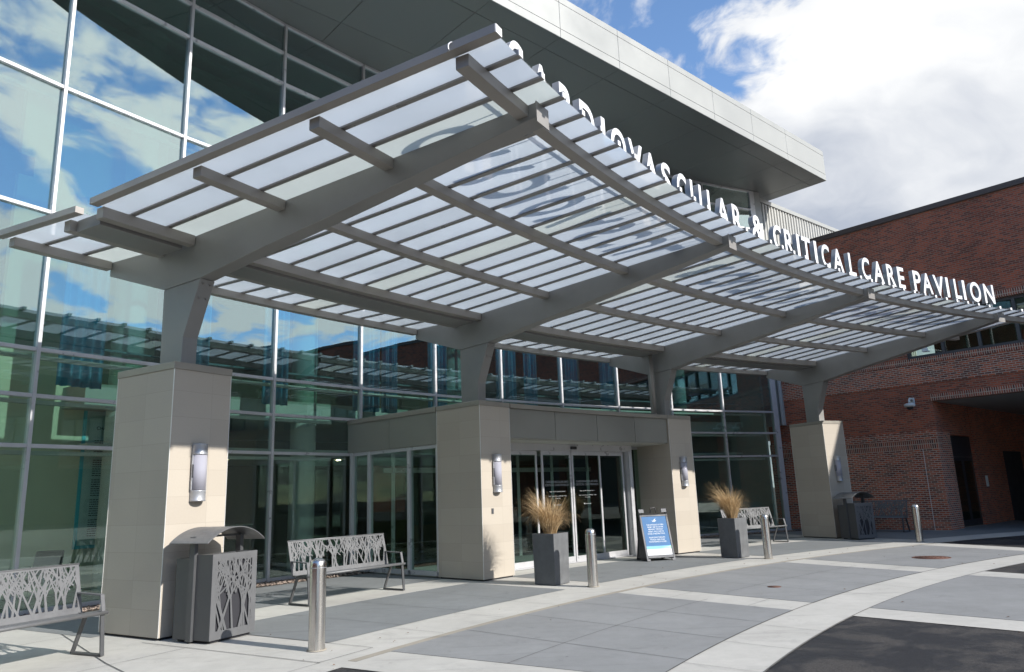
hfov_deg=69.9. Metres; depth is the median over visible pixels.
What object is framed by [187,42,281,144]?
window pane
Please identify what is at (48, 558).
lobby chair
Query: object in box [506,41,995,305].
canopy sign
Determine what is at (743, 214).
window pane
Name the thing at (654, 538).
sandwich board
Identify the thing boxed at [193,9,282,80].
window pane
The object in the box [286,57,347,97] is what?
window pane
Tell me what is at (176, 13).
window pane
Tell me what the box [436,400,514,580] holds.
stone pedestal
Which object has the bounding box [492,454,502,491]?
wall lamp
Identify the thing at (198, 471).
wall lamp
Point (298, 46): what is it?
window pane
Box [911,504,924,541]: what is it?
bollard
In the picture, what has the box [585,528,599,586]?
bollard
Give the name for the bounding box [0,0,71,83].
window pane
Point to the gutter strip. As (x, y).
(409, 644)
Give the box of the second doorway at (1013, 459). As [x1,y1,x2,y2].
[1003,451,1023,519]
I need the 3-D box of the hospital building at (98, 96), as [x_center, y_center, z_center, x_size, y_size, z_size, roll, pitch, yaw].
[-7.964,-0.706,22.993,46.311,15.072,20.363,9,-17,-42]
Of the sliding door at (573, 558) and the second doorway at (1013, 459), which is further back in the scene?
the second doorway at (1013, 459)
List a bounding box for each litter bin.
[169,526,264,642]
[833,492,876,539]
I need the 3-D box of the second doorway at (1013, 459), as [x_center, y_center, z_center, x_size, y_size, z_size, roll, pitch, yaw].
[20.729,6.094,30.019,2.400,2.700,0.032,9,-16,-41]
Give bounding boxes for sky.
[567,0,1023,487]
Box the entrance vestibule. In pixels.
[347,403,667,575]
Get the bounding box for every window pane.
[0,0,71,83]
[0,62,61,209]
[55,92,181,215]
[68,0,188,133]
[126,0,190,33]
[186,141,205,155]
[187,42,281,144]
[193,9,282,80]
[195,0,283,50]
[285,87,315,113]
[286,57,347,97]
[287,29,361,84]
[365,68,376,78]
[668,177,699,195]
[702,184,749,208]
[710,204,749,227]
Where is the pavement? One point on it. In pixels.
(47, 654)
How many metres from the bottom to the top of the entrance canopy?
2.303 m
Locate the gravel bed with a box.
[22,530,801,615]
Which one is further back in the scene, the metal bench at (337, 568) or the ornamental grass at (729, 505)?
the ornamental grass at (729, 505)
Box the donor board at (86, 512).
[72,336,160,549]
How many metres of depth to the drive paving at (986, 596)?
9.88 m
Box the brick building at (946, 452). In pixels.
[769,177,1023,529]
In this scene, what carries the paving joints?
on the pavement
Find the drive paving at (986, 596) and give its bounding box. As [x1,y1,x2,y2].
[393,545,1023,671]
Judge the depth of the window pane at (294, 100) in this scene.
18.77 m
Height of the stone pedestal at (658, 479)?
3.642 m
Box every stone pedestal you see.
[98,361,232,639]
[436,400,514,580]
[633,415,701,553]
[789,421,852,537]
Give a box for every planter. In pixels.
[532,532,569,585]
[717,517,748,557]
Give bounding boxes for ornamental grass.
[513,490,579,533]
[705,480,747,517]
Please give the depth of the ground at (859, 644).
7.49 m
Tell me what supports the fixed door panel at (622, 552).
in the entrance vestibule
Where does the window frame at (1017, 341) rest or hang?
in the brick building at (946, 452)
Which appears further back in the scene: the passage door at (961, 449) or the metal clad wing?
the metal clad wing
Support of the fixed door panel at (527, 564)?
in the entrance vestibule
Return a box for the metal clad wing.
[684,198,916,440]
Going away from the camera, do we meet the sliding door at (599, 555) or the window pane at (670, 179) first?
the sliding door at (599, 555)
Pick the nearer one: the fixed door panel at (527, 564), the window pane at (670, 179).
the fixed door panel at (527, 564)
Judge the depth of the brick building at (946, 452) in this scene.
26.04 m
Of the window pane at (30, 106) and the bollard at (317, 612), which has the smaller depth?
the bollard at (317, 612)
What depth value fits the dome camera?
25.46 m
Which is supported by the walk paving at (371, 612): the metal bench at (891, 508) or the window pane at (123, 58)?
the metal bench at (891, 508)
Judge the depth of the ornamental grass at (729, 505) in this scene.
17.94 m
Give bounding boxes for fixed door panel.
[511,450,539,568]
[597,452,628,556]
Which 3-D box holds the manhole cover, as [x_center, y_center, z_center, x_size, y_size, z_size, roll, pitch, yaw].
[9.185,4.849,16.034,0.768,0.010,0.768,-2,-12,0]
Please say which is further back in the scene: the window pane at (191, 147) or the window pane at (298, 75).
the window pane at (298, 75)
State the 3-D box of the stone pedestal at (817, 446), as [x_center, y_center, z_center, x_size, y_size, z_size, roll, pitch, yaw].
[10.089,4.648,23.797,0.954,3.642,1.354,4,-14,-26]
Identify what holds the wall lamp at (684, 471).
attached to the stone pedestal at (658, 479)
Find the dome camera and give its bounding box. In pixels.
[904,398,914,409]
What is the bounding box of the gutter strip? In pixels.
[348,541,954,661]
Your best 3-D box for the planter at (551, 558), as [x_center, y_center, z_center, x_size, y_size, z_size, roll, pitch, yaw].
[0.747,4.233,13.953,0.500,0.925,0.500,-11,-15,36]
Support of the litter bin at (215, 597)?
on the pavement
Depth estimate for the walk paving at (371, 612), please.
13.31 m
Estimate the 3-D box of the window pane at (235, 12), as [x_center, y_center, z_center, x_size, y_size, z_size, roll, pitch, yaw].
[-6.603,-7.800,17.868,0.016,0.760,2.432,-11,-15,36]
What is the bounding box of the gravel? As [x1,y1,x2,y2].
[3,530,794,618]
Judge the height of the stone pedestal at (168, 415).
3.642 m
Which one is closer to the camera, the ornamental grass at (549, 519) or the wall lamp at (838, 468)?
the ornamental grass at (549, 519)
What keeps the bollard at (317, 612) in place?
on the pavement
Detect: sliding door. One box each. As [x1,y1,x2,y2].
[540,451,575,562]
[570,451,605,561]
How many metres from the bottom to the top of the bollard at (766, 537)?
1.019 m
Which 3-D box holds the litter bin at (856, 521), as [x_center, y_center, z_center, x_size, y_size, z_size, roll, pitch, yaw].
[10.482,5.458,22.300,0.966,1.390,0.700,3,-13,-23]
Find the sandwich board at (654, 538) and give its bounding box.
[637,507,675,561]
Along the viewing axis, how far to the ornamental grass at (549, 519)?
13.97 m
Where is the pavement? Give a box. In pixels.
[0,531,1023,671]
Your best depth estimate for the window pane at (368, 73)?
20.90 m
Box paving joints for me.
[5,526,1020,671]
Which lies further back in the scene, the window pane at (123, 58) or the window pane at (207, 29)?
the window pane at (207, 29)
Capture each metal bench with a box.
[0,563,108,655]
[287,533,405,605]
[720,507,788,541]
[853,500,910,531]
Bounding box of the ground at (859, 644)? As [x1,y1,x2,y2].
[328,487,1023,671]
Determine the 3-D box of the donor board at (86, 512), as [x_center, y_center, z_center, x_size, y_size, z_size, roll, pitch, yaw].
[-8.853,1.402,16.736,0.050,6.570,1.709,-11,-15,34]
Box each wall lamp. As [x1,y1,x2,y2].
[189,443,207,501]
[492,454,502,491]
[679,457,688,485]
[834,456,842,480]
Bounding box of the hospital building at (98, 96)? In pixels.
[0,0,825,617]
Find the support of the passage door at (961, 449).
in the brick building at (946, 452)
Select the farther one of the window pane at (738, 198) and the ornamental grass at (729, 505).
the window pane at (738, 198)
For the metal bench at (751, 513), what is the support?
on the pavement
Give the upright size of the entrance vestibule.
3.640 m
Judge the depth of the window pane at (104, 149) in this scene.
14.50 m
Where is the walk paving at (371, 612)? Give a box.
[20,520,1023,642]
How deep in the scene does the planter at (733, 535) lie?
17.74 m
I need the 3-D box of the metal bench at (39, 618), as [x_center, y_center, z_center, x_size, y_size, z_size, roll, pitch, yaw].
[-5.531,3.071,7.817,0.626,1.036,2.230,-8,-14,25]
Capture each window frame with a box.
[908,339,1023,358]
[972,294,1023,304]
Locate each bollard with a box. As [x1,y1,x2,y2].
[306,558,326,651]
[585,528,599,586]
[760,514,773,558]
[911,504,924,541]
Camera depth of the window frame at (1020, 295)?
24.10 m
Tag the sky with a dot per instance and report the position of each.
(907, 105)
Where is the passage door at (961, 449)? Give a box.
[950,436,982,526]
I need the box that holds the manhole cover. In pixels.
[912,556,950,558]
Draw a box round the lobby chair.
[9,550,63,605]
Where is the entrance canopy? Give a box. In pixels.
[0,23,1023,421]

